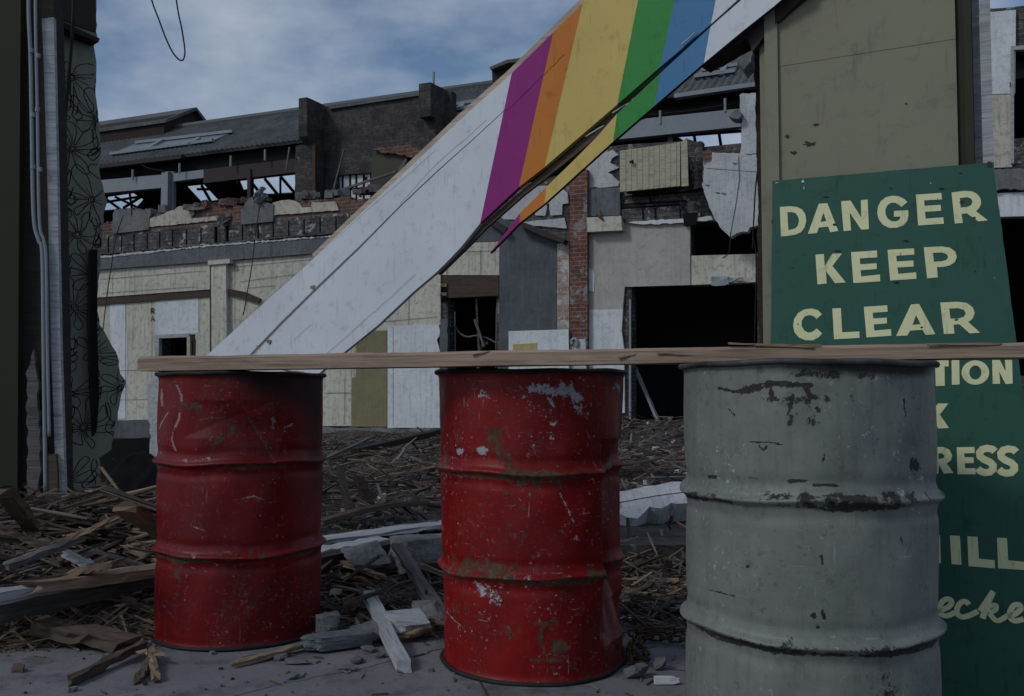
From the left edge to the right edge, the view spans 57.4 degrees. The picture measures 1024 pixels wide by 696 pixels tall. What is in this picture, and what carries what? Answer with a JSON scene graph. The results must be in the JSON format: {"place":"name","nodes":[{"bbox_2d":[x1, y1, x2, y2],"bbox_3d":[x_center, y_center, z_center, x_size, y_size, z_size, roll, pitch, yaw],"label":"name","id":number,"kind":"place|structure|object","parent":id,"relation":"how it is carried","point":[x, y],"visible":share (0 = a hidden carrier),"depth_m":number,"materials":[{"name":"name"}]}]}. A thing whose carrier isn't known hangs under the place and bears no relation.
{"place":"outdoors","nodes":[
{"label":"outdoors","id":0,"kind":"place"},
{"bbox_2d":[151,0,185,60],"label":"overhead cable","id":1,"kind":"object","parent":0,"point":[165,35],"visible":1,"depth_m":6.61,"materials":[{"name":"grey metal"}]},
{"bbox_2d":[0,420,685,619],"bbox_3d":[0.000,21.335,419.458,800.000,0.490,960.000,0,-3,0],"label":"ground","id":2,"kind":"structure","parent":0,"point":[434,513],"depth_m":7.03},
{"bbox_2d":[0,0,72,500],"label":"dark doorpost","id":3,"kind":"object","parent":2,"relation":"on","point":[21,443],"visible":0.76,"depth_m":4.96,"materials":[{"name":"black paint"}]},
{"bbox_2d":[26,0,46,492],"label":"conduit pipe","id":4,"kind":"object","parent":3,"relation":"attached to","point":[33,208],"visible":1,"depth_m":4.89,"materials":[{"name":"metal"}]},
{"bbox_2d":[34,0,50,436],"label":"conduit pipe","id":5,"kind":"object","parent":3,"relation":"attached to","point":[37,107],"visible":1,"depth_m":4.90,"materials":[{"name":"metal"}]},
{"bbox_2d":[6,497,122,520],"bbox_3d":[-2.017,0.726,4.206,0.534,0.114,0.037,0,-3,2],"label":"broken lath","id":6,"kind":"object","parent":2,"relation":"on","point":[101,502],"visible":0.4,"depth_m":4.19,"materials":[{"name":"brown wood"}]},
{"bbox_2d":[63,0,125,499],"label":"papered wall","id":7,"kind":"structure","parent":2,"relation":"on","point":[98,382],"depth_m":5.83,"materials":[{"name":"grey paper"}]},
{"bbox_2d":[66,0,75,121],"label":"hanging cable","id":8,"kind":"object","parent":7,"relation":"hanging from","point":[70,48],"visible":0.48,"depth_m":5.69,"materials":[{"name":"black rubber"}]},
{"bbox_2d":[99,375,158,481],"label":"wall","id":9,"kind":"structure","parent":2,"relation":"on","point":[134,433],"depth_m":7.48,"materials":[{"name":"black paint"}]},
{"bbox_2d":[106,451,157,495],"bbox_3d":[-2.575,0.925,6.562,0.436,0.379,0.800,0,-3,0],"label":"black sheeting","id":10,"kind":"object","parent":2,"relation":"on","point":[136,470],"visible":0.34,"depth_m":6.48,"materials":[{"name":"black plastic"}]},
{"bbox_2d":[1,417,686,627],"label":"masonry rubble","id":11,"kind":"object","parent":2,"relation":"on","point":[337,592],"visible":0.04,"depth_m":5.41,"materials":[{"name":"concrete"}]},
{"bbox_2d":[321,500,429,524],"bbox_3d":[-0.665,0.792,4.538,0.645,0.076,0.056,3,-4,-43],"label":"curved stick","id":12,"kind":"object","parent":11,"relation":"on","point":[343,515],"visible":0.97,"depth_m":4.50,"materials":[{"name":"wood"}]},
{"bbox_2d":[0,411,687,652],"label":"wood splinters","id":13,"kind":"object","parent":2,"relation":"on","point":[125,612],"visible":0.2,"depth_m":3.92,"materials":[{"name":"brown wood"}]},
{"bbox_2d":[0,517,51,523],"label":"broken lath","id":14,"kind":"object","parent":13,"relation":"on","point":[9,521],"visible":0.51,"depth_m":4.02,"materials":[{"name":"brown wood"}]},
{"bbox_2d":[0,506,91,520],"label":"broken lath","id":15,"kind":"object","parent":13,"relation":"on","point":[6,518],"visible":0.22,"depth_m":4.06,"materials":[{"name":"brown wood"}]},
{"bbox_2d":[5,525,133,533],"bbox_3d":[-1.913,0.771,3.984,0.661,0.050,0.021,0,-3,-8],"label":"broken lath","id":16,"kind":"object","parent":13,"relation":"on","point":[41,528],"visible":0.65,"depth_m":3.97,"materials":[{"name":"brown wood"}]},
{"bbox_2d":[0,578,154,624],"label":"weathered beam","id":17,"kind":"structure","parent":13,"relation":"on","point":[34,606],"depth_m":3.23,"materials":[{"name":"brown wood"}]},
{"bbox_2d":[0,563,155,604],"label":"weathered beam","id":18,"kind":"structure","parent":17,"relation":"on","point":[11,594],"depth_m":2.99,"materials":[{"name":"wood"}]},
{"bbox_2d":[51,543,94,566],"bbox_3d":[-1.565,0.737,3.318,0.308,0.064,0.037,-2,-4,39],"label":"chunk","id":19,"kind":"object","parent":18,"relation":"on","point":[74,558],"visible":0.72,"depth_m":3.27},
{"bbox_2d":[0,524,62,555],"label":"brown lath","id":20,"kind":"object","parent":19,"relation":"on","point":[22,537],"visible":0.84,"depth_m":3.34,"materials":[{"name":"brown wood"}]},
{"bbox_2d":[0,486,40,531],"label":"brown prop","id":21,"kind":"object","parent":20,"relation":"on","point":[16,506],"visible":1,"depth_m":3.04,"materials":[{"name":"brown wood"}]},
{"bbox_2d":[56,505,139,542],"bbox_3d":[-1.486,0.636,3.328,0.396,0.169,0.026,-1,-3,20],"label":"long lath","id":22,"kind":"object","parent":19,"relation":"on","point":[100,524],"visible":0.66,"depth_m":3.32,"materials":[{"name":"brown wood"}]},
{"bbox_2d":[12,564,155,595],"bbox_3d":[-1.376,0.777,3.165,0.556,0.042,0.077,3,-4,-43],"label":"tan board","id":23,"kind":"object","parent":18,"relation":"on","point":[117,576],"visible":0.87,"depth_m":3.11,"materials":[{"name":"brown wood"}]},
{"bbox_2d":[0,537,85,570],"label":"grey stick","id":24,"kind":"object","parent":23,"relation":"on","point":[26,558],"visible":1,"depth_m":3.11,"materials":[{"name":"wood"}]},
{"bbox_2d":[66,557,126,575],"bbox_3d":[-1.384,0.727,3.106,0.240,0.075,0.057,-1,-3,24],"label":"pale stick","id":25,"kind":"object","parent":18,"relation":"on","point":[76,571],"visible":1,"depth_m":3.08,"materials":[{"name":"brown wood"}]},
{"bbox_2d":[52,524,109,539],"bbox_3d":[-1.828,0.779,3.950,0.347,0.087,0.039,-1,-3,24],"label":"broken lath","id":26,"kind":"object","parent":13,"relation":"on","point":[98,529],"visible":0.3,"depth_m":3.93,"materials":[{"name":"brown wood"}]},
{"bbox_2d":[41,492,155,498],"bbox_3d":[-1.971,0.720,4.555,0.579,0.048,0.042,1,-3,-17],"label":"broken lath","id":27,"kind":"object","parent":13,"relation":"on","point":[94,495],"visible":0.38,"depth_m":4.50,"materials":[{"name":"brown wood"}]},
{"bbox_2d":[89,508,112,514],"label":"broken lath","id":28,"kind":"object","parent":13,"relation":"on","point":[101,512],"visible":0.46,"depth_m":4.31,"materials":[{"name":"brown wood"}]},
{"bbox_2d":[91,501,145,507],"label":"broken lath","id":29,"kind":"object","parent":13,"relation":"on","point":[112,504],"visible":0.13,"depth_m":4.28,"materials":[{"name":"brown wood"}]},
{"bbox_2d":[109,533,148,543],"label":"broken lath","id":30,"kind":"object","parent":13,"relation":"on","point":[138,536],"visible":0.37,"depth_m":3.98,"materials":[{"name":"brown wood"}]},
{"bbox_2d":[112,501,156,540],"bbox_3d":[-1.304,0.625,3.345,0.077,0.213,0.536,0,-3,-5],"label":"pale board","id":31,"kind":"object","parent":13,"relation":"on","point":[141,518],"visible":0.72,"depth_m":3.20,"materials":[{"name":"brown wood"}]},
{"bbox_2d":[325,435,375,460],"bbox_3d":[-1.815,1.126,10.737,0.038,0.102,3.343,0,-3,0],"label":"pole","id":32,"kind":"object","parent":13,"relation":"on","point":[334,455],"visible":0.93,"depth_m":10.41,"materials":[{"name":"grey wood"}]},
{"bbox_2d":[339,560,386,579],"bbox_3d":[-0.617,0.886,3.770,0.042,0.044,0.333,3,-4,-44],"label":"light stick","id":33,"kind":"object","parent":13,"relation":"on","point":[378,575],"visible":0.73,"depth_m":3.71,"materials":[{"name":"brown wood"}]},
{"bbox_2d":[341,540,390,569],"bbox_3d":[-0.607,0.857,3.856,0.148,0.102,0.214,-3,-4,45],"label":"chunk","id":34,"kind":"object","parent":13,"relation":"on","point":[359,555],"visible":0.89,"depth_m":3.83,"materials":[{"name":"concrete"}]},
{"bbox_2d":[347,480,404,482],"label":"broken lath","id":35,"kind":"object","parent":13,"relation":"on","point":[367,481],"visible":0.62,"depth_m":6.29,"materials":[{"name":"brown wood"}]},
{"bbox_2d":[351,429,440,454],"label":"beam","id":36,"kind":"structure","parent":13,"relation":"on","point":[404,440],"depth_m":11.05,"materials":[{"name":"brown wood"}]},
{"bbox_2d":[374,519,437,528],"bbox_3d":[-0.505,0.848,4.498,0.338,0.059,0.026,-1,-3,14],"label":"broken lath","id":37,"kind":"object","parent":13,"relation":"on","point":[412,523],"visible":0.61,"depth_m":4.48,"materials":[{"name":"brown wood"}]},
{"bbox_2d":[390,543,443,614],"bbox_3d":[-0.347,0.857,3.468,0.053,0.195,0.562,1,-3,-24],"label":"grey plank","id":38,"kind":"object","parent":13,"relation":"on","point":[410,566],"visible":0.86,"depth_m":3.48,"materials":[{"name":"grey wood"}]},
{"bbox_2d":[411,600,443,625],"bbox_3d":[-0.286,0.918,3.234,0.115,0.079,0.096,1,-3,-12],"label":"concrete chunk","id":39,"kind":"object","parent":13,"relation":"on","point":[428,608],"visible":0.57,"depth_m":3.21,"materials":[{"name":"grey concrete"}]},
{"bbox_2d":[336,465,352,508],"bbox_3d":[-0.973,0.819,5.441,0.047,0.250,0.453,1,-3,-18],"label":"dark stub","id":40,"kind":"object","parent":2,"relation":"on","point":[343,485],"visible":0.87,"depth_m":5.44,"materials":[{"name":"wood"}]},
{"bbox_2d":[330,498,392,500],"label":"broken lath","id":41,"kind":"object","parent":2,"relation":"on","point":[355,499],"visible":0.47,"depth_m":5.47,"materials":[{"name":"brown wood"}]},
{"bbox_2d":[352,475,374,514],"bbox_3d":[-0.825,0.834,5.289,0.172,0.232,0.067,-3,-4,42],"label":"dark stub","id":42,"kind":"object","parent":2,"relation":"on","point":[363,491],"visible":0.76,"depth_m":5.29,"materials":[{"name":"wood"}]},
{"bbox_2d":[340,470,409,502],"bbox_3d":[-0.881,0.880,5.796,0.553,0.259,0.031,1,-3,-14],"label":"broken lath","id":43,"kind":"object","parent":2,"relation":"on","point":[380,484],"visible":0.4,"depth_m":5.81,"materials":[{"name":"brown wood"}]},
{"bbox_2d":[321,530,440,573],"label":"dark beam","id":44,"kind":"structure","parent":2,"relation":"on","point":[337,556],"depth_m":3.84,"materials":[{"name":"brown wood"}]},
{"bbox_2d":[321,536,389,552],"bbox_3d":[-0.704,0.855,4.045,0.108,0.036,0.414,-3,-4,43],"label":"white board","id":45,"kind":"object","parent":44,"relation":"on","point":[336,546],"visible":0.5,"depth_m":4.04,"materials":[{"name":"white wood"}]},
{"bbox_2d":[323,520,440,544],"bbox_3d":[-0.579,0.843,4.293,0.710,0.062,0.128,2,-3,-28],"label":"white board","id":46,"kind":"object","parent":44,"relation":"on","point":[382,531],"visible":0.78,"depth_m":4.26,"materials":[{"name":"white wood"}]},
{"bbox_2d":[374,465,435,479],"bbox_3d":[-0.775,0.948,7.184,0.598,0.122,0.040,0,-3,-8],"label":"broken lath","id":47,"kind":"object","parent":2,"relation":"on","point":[410,471],"visible":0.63,"depth_m":7.17,"materials":[{"name":"brown wood"}]},
{"bbox_2d":[388,534,442,573],"bbox_3d":[-0.354,0.867,3.978,0.299,0.146,0.215,1,-3,-25],"label":"concrete chunk","id":48,"kind":"object","parent":2,"relation":"on","point":[425,549],"visible":0.41,"depth_m":3.89,"materials":[{"name":"grey concrete"}]},
{"bbox_2d":[97,6,1023,432],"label":"ruined facade","id":49,"kind":"structure","parent":2,"relation":"on","point":[625,246],"depth_m":18.35,"materials":[{"name":"white paint"}]},
{"bbox_2d":[103,215,123,329],"bbox_3d":[-8.981,-1.194,20.965,0.658,3.558,0.020,-1,-3,22],"label":"loose wire","id":50,"kind":"object","parent":49,"relation":"hanging from","point":[110,272],"visible":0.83,"depth_m":21.00,"materials":[{"name":"brown metal"}]},
{"bbox_2d":[154,334,191,372],"bbox_3d":[-7.519,0.422,20.799,1.073,1.457,0.120,-1,-3,22],"label":"window frame","id":51,"kind":"structure","parent":49,"relation":"in","point":[157,338],"depth_m":20.89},
{"bbox_2d":[243,206,259,314],"bbox_3d":[-5.469,-1.839,19.648,0.400,2.289,0.020,-1,-3,22],"label":"loose wire","id":52,"kind":"object","parent":49,"relation":"hanging from","point":[252,261],"visible":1,"depth_m":19.63,"materials":[{"name":"brown metal"}]},
{"bbox_2d":[636,366,658,420],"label":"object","id":53,"kind":"object","parent":49,"relation":"on","point":[647,396],"visible":0.87,"depth_m":17.02,"materials":[{"name":"paint"}]},
{"bbox_2d":[1011,45,1023,164],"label":"far window frame","id":54,"kind":"structure","parent":49,"relation":"in","point":[1020,48],"depth_m":14.58,"materials":[{"name":"white wood"}]},
{"bbox_2d":[99,5,1023,222],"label":"factory shed","id":55,"kind":"structure","parent":2,"relation":"on","point":[155,160],"depth_m":23.07,"materials":[{"name":"grey metal"}]},
{"bbox_2d":[340,174,370,198],"bbox_3d":[-3.856,-3.860,22.828,0.928,0.802,0.040,-1,-3,22],"label":"shed window","id":56,"kind":"structure","parent":55,"relation":"in","point":[348,180],"depth_m":22.80,"materials":[{"name":"white paint"}]},
{"bbox_2d":[620,482,686,565],"bbox_3d":[0.738,0.958,4.694,0.951,0.528,0.879,0,-3,-9],"label":"masonry block","id":57,"kind":"object","parent":2,"relation":"on","point":[651,508],"depth_m":4.85,"materials":[{"name":"concrete"}]},
{"bbox_2d":[656,449,682,455],"bbox_3d":[1.663,1.070,9.504,0.087,0.046,0.789,1,-3,-17],"label":"short tan board","id":58,"kind":"object","parent":2,"relation":"on","point":[669,451],"visible":0.27,"depth_m":9.70,"materials":[{"name":"brown wood"}]},
{"bbox_2d":[0,615,686,695],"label":"pavement","id":59,"kind":"structure","parent":0,"point":[188,673],"depth_m":2.69,"materials":[{"name":"concrete"}]},
{"bbox_2d":[10,663,24,672],"bbox_3d":[-1.442,0.934,2.735,0.041,0.025,0.028,0,-3,0],"label":"stone","id":60,"kind":"object","parent":59,"relation":"on","point":[17,667],"visible":1,"depth_m":2.73,"materials":[{"name":"brown stone"}]},
{"bbox_2d":[19,614,142,652],"bbox_3d":[-1.388,0.917,3.003,0.445,0.066,0.108,-1,-3,23],"label":"split block","id":61,"kind":"object","parent":59,"relation":"on","point":[107,639],"depth_m":2.97,"materials":[{"name":"brown wood"}]},
{"bbox_2d":[67,639,147,686],"bbox_3d":[-1.188,0.925,2.768,0.032,0.046,0.376,-1,-3,13],"label":"dark stick","id":62,"kind":"object","parent":59,"relation":"on","point":[102,664],"visible":0.98,"depth_m":2.73,"materials":[{"name":"brown wood"}]},
{"bbox_2d":[133,656,156,684],"bbox_3d":[-1.070,0.930,2.745,0.028,0.028,0.290,1,-3,-11],"label":"short stick","id":63,"kind":"object","parent":59,"relation":"on","point":[141,673],"visible":0.77,"depth_m":2.67,"materials":[{"name":"brown wood"}]},
{"bbox_2d":[146,640,151,649],"bbox_3d":[-1.148,0.936,2.937,0.035,0.036,0.035,0,-3,0],"label":"stone","id":64,"kind":"object","parent":59,"relation":"on","point":[149,643],"visible":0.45,"depth_m":2.93,"materials":[{"name":"stone"}]},
{"bbox_2d":[148,645,160,680],"bbox_3d":[-1.052,0.925,2.744,0.027,0.041,0.293,1,-3,-25],"label":"short stick","id":65,"kind":"object","parent":59,"relation":"on","point":[154,669],"visible":0.94,"depth_m":2.70,"materials":[{"name":"brown wood"}]},
{"bbox_2d":[135,649,164,656],"bbox_3d":[-1.084,0.914,2.808,0.110,0.018,0.028,0,-3,7],"label":"offcut","id":66,"kind":"object","parent":65,"relation":"on","point":[159,653],"visible":0.99,"depth_m":2.80,"materials":[{"name":"brown wood"}]},
{"bbox_2d":[150,370,326,651],"bbox_3d":[-0.940,0.529,3.248,0.584,0.889,0.584,0,-3,0],"label":"oil drum","id":67,"kind":"object","parent":59,"relation":"on","point":[239,459],"visible":1,"depth_m":3.01,"materials":[{"name":"red paint"}]},
{"bbox_2d":[137,342,1023,372],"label":"barrier plank","id":68,"kind":"object","parent":67,"relation":"on","point":[661,356],"visible":0.95,"depth_m":2.48,"materials":[{"name":"brown wood"}]},
{"bbox_2d":[229,642,303,666],"bbox_3d":[-0.733,0.937,2.877,0.037,0.028,0.302,-3,-4,43],"label":"bent stick","id":69,"kind":"object","parent":59,"relation":"on","point":[252,659],"visible":0.93,"depth_m":2.84,"materials":[{"name":"brown wood"}]},
{"bbox_2d":[274,653,288,660],"bbox_3d":[-0.705,0.944,2.866,0.034,0.012,0.057,0,-3,6],"label":"slate flake","id":70,"kind":"object","parent":59,"relation":"on","point":[281,656],"visible":0.98,"depth_m":2.85,"materials":[{"name":"grey stone"}]},
{"bbox_2d":[286,672,299,679],"bbox_3d":[-0.623,0.934,2.664,0.034,0.012,0.024,3,-4,-42],"label":"slate flake","id":71,"kind":"object","parent":59,"relation":"on","point":[293,675],"visible":1,"depth_m":2.66,"materials":[{"name":"grey stone"}]},
{"bbox_2d":[284,658,310,663],"bbox_3d":[-0.644,0.942,2.815,0.080,0.012,0.035,0,-3,0],"label":"slate flake","id":72,"kind":"object","parent":59,"relation":"on","point":[293,660],"visible":1,"depth_m":2.80,"materials":[{"name":"grey stone"}]},
{"bbox_2d":[315,610,340,631],"bbox_3d":[-0.612,0.914,3.102,0.080,0.072,0.069,1,-3,-16],"label":"concrete chunk","id":73,"kind":"object","parent":59,"relation":"on","point":[327,621],"visible":0.69,"depth_m":3.07,"materials":[{"name":"grey concrete"}]},
{"bbox_2d":[300,629,374,651],"bbox_3d":[-0.557,0.927,2.975,0.232,0.043,0.083,2,-3,-29],"label":"slate slab","id":74,"kind":"object","parent":59,"relation":"on","point":[334,640],"depth_m":2.95,"materials":[{"name":"grey stone"}]},
{"bbox_2d":[6,613,685,695],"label":"grit","id":75,"kind":"object","parent":59,"relation":"on","point":[71,689],"visible":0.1,"depth_m":2.72,"materials":[{"name":"gravel"}]},
{"bbox_2d":[336,664,357,670],"bbox_3d":[-0.484,0.939,2.749,0.069,0.012,0.022,-1,-3,23],"label":"slate flake","id":76,"kind":"object","parent":59,"relation":"on","point":[349,667],"visible":1,"depth_m":2.74,"materials":[{"name":"grey stone"}]},
{"bbox_2d":[350,655,363,663],"bbox_3d":[-0.469,0.943,2.827,0.036,0.012,0.059,-1,-3,18],"label":"slate flake","id":77,"kind":"object","parent":59,"relation":"on","point":[356,659],"visible":1,"depth_m":2.81,"materials":[{"name":"grey stone"}]},
{"bbox_2d":[350,620,380,643],"bbox_3d":[-0.458,0.932,3.048,0.095,0.061,0.117,-2,-3,34],"label":"concrete chunk","id":78,"kind":"object","parent":59,"relation":"on","point":[371,625],"visible":0.56,"depth_m":3.03,"materials":[{"name":"grey concrete"}]},
{"bbox_2d":[360,645,375,652],"bbox_3d":[-0.454,0.949,2.952,0.034,0.012,0.058,2,-3,-28],"label":"slate flake","id":79,"kind":"object","parent":59,"relation":"on","point":[369,648],"visible":1,"depth_m":2.94,"materials":[{"name":"grey stone"}]},
{"bbox_2d":[375,653,385,657],"bbox_3d":[-0.405,0.945,2.882,0.035,0.012,0.024,1,-3,-13],"label":"slate flake","id":80,"kind":"object","parent":59,"relation":"on","point":[379,655],"visible":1,"depth_m":2.87,"materials":[{"name":"grey stone"}]},
{"bbox_2d":[362,590,411,672],"bbox_3d":[-0.414,0.908,3.043,0.046,0.106,0.695,1,-3,-18],"label":"forward plank","id":81,"kind":"object","parent":59,"relation":"on","point":[397,654],"visible":0.92,"depth_m":2.94,"materials":[{"name":"grey wood"}]},
{"bbox_2d":[396,626,431,638],"bbox_3d":[-0.329,0.933,3.084,0.114,0.036,0.083,2,-3,-30],"label":"block underside","id":82,"kind":"object","parent":59,"relation":"on","point":[415,632],"visible":0.61,"depth_m":3.05,"materials":[{"name":"brown wood"}]},
{"bbox_2d":[385,607,430,633],"bbox_3d":[-0.343,0.907,3.094,0.130,0.070,0.102,2,-3,-33],"label":"white block","id":83,"kind":"object","parent":82,"relation":"on","point":[404,620],"depth_m":3.08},
{"bbox_2d":[434,368,627,686],"bbox_3d":[0.060,0.512,2.909,0.604,0.889,0.608,0,-3,0],"label":"oil drum","id":84,"kind":"object","parent":59,"relation":"on","point":[529,465],"visible":0.99,"depth_m":2.65,"materials":[{"name":"red paint"}]},
{"bbox_2d":[623,662,648,677],"bbox_3d":[0.355,0.922,2.673,0.070,0.036,0.046,1,-3,-18],"label":"concrete chunk","id":85,"kind":"object","parent":59,"relation":"on","point":[638,670],"visible":1,"depth_m":2.66,"materials":[{"name":"grey concrete"}]},
{"bbox_2d":[626,626,685,664],"bbox_3d":[0.418,0.933,2.958,0.190,0.039,0.427,-2,-4,38],"label":"rusty chain","id":86,"kind":"object","parent":59,"relation":"on","point":[632,654],"visible":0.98,"depth_m":3.03,"materials":[{"name":"metal"}]},
{"bbox_2d":[654,657,665,668],"bbox_3d":[0.438,0.927,2.759,0.036,0.030,0.048,-1,-3,16],"label":"concrete chunk","id":87,"kind":"object","parent":59,"relation":"on","point":[659,662],"visible":1,"depth_m":2.74,"materials":[{"name":"grey concrete"}]},
{"bbox_2d":[653,676,679,683],"bbox_3d":[0.431,0.928,2.616,0.071,0.018,0.025,0,-3,0],"label":"white chip","id":88,"kind":"object","parent":59,"relation":"on","point":[666,680],"visible":1,"depth_m":2.61,"materials":[{"name":"paint"}]},
{"bbox_2d":[678,358,946,695],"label":"oil drum","id":89,"kind":"object","parent":59,"relation":"on","point":[812,492],"visible":1,"depth_m":1.96,"materials":[{"name":"grey paint"}]},
{"bbox_2d":[754,0,993,343],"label":"clad pier","id":90,"kind":"structure","parent":59,"relation":"on","point":[845,87],"depth_m":2.75,"materials":[{"name":"beige paint"}]},
{"bbox_2d":[207,0,805,372],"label":"striped fascia","id":91,"kind":"structure","parent":90,"relation":"attached to","point":[574,74],"depth_m":3.45,"materials":[{"name":"white paint"}]},
{"bbox_2d":[752,162,758,345],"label":"hanging wires","id":92,"kind":"object","parent":90,"relation":"hanging from","point":[756,184],"visible":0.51,"depth_m":3.07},
{"bbox_2d":[771,161,1023,695],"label":"danger sign","id":93,"kind":"object","parent":59,"relation":"on","point":[911,256],"visible":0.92,"depth_m":2.55,"materials":[{"name":"green paint"}]},
{"bbox_2d":[94,0,1023,209],"label":"sky","id":94,"kind":"structure","parent":0,"point":[243,57],"materials":[{"name":"blue"}]}
]}

